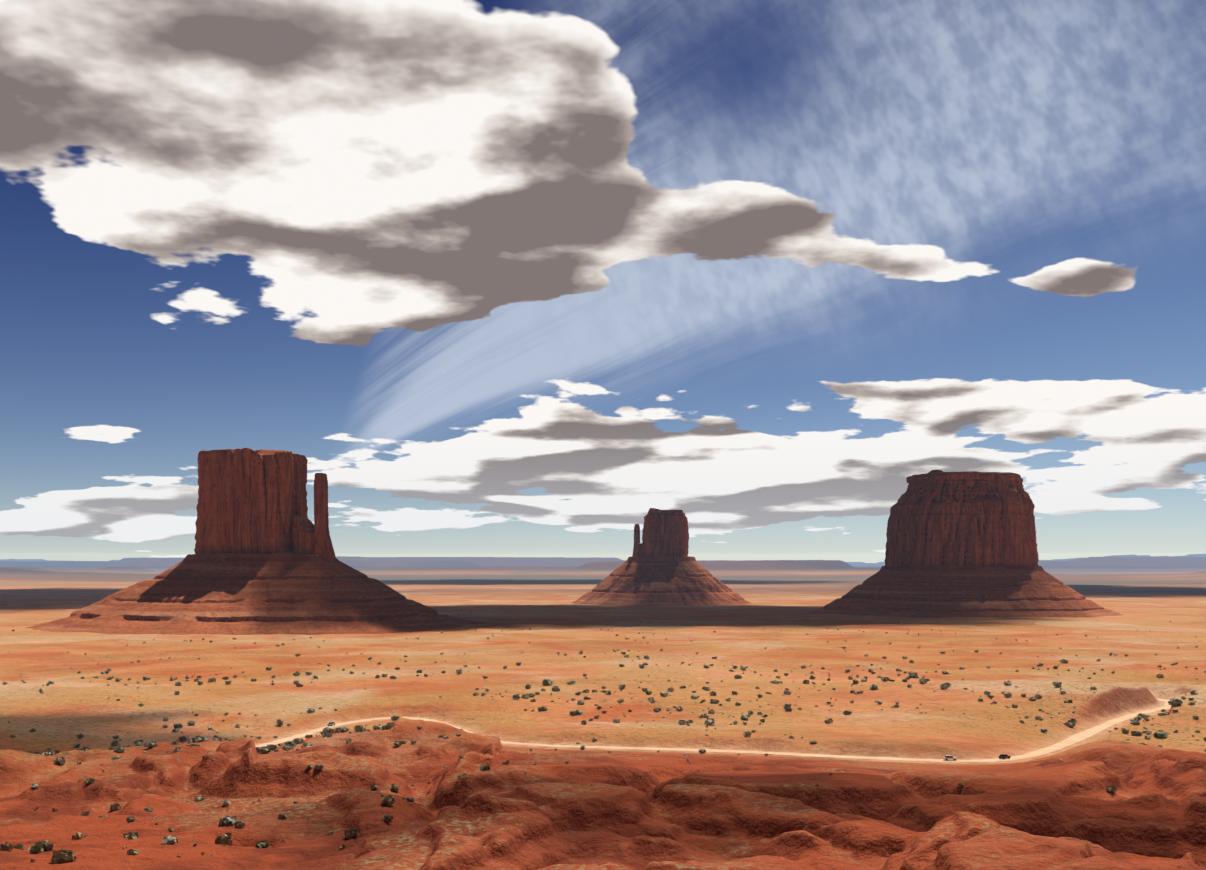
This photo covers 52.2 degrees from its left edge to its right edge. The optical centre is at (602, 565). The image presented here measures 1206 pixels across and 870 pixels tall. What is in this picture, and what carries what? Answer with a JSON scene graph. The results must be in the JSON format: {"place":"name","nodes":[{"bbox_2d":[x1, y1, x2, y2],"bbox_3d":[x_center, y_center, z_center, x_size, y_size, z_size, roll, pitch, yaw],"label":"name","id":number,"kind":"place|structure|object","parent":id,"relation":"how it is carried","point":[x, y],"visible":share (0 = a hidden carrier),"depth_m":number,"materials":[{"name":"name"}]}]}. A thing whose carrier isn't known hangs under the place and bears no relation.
{"place":"outdoors","nodes":[
{"label":"outdoors","id":0,"kind":"place"},
{"bbox_2d":[0,554,1205,869],"bbox_3d":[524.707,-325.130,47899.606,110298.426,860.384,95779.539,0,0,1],"label":"ground","id":1,"kind":"structure","parent":0,"point":[1064,808],"depth_m":646.87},
{"bbox_2d":[25,448,481,634],"bbox_3d":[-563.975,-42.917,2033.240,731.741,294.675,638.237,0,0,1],"label":"butte","id":2,"kind":"object","parent":1,"relation":"on","point":[263,559],"visible":1,"depth_m":1926.61,"materials":[{"name":"stone"}]},
{"bbox_2d":[0,610,1205,862],"bbox_3d":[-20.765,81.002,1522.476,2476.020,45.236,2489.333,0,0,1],"label":"shrubs","id":3,"kind":"object","parent":1,"relation":"on","point":[62,856],"visible":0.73,"depth_m":671.20,"materials":[{"name":"green plant"}]},
{"bbox_2d":[572,508,749,605],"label":"butte","id":4,"kind":"object","parent":1,"relation":"on","point":[660,567],"visible":1,"depth_m":3211.78,"materials":[{"name":"stone"}]},
{"bbox_2d":[809,470,1121,617],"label":"butte","id":5,"kind":"object","parent":1,"relation":"on","point":[961,544],"visible":0.96,"depth_m":2474.36,"materials":[{"name":"stone"}]},
{"bbox_2d":[0,0,1205,562],"label":"sky","id":6,"kind":"structure","parent":0,"point":[518,278],"materials":[{"name":"blue"}]},
{"bbox_2d":[255,698,1170,761],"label":"dirt road","id":7,"kind":"structure","parent":0,"point":[1077,737],"depth_m":590.67,"materials":[{"name":"beige soil"}]},
{"bbox_2d":[943,755,956,760],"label":"white suv","id":8,"kind":"object","parent":7,"relation":"on","point":[948,757],"visible":1,"depth_m":539.69,"materials":[{"name":"white paint"}]},
{"bbox_2d":[999,754,1009,758],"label":"black suv","id":9,"kind":"object","parent":7,"relation":"on","point":[1003,756],"visible":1,"depth_m":546.27,"materials":[{"name":"black paint"}]}
]}

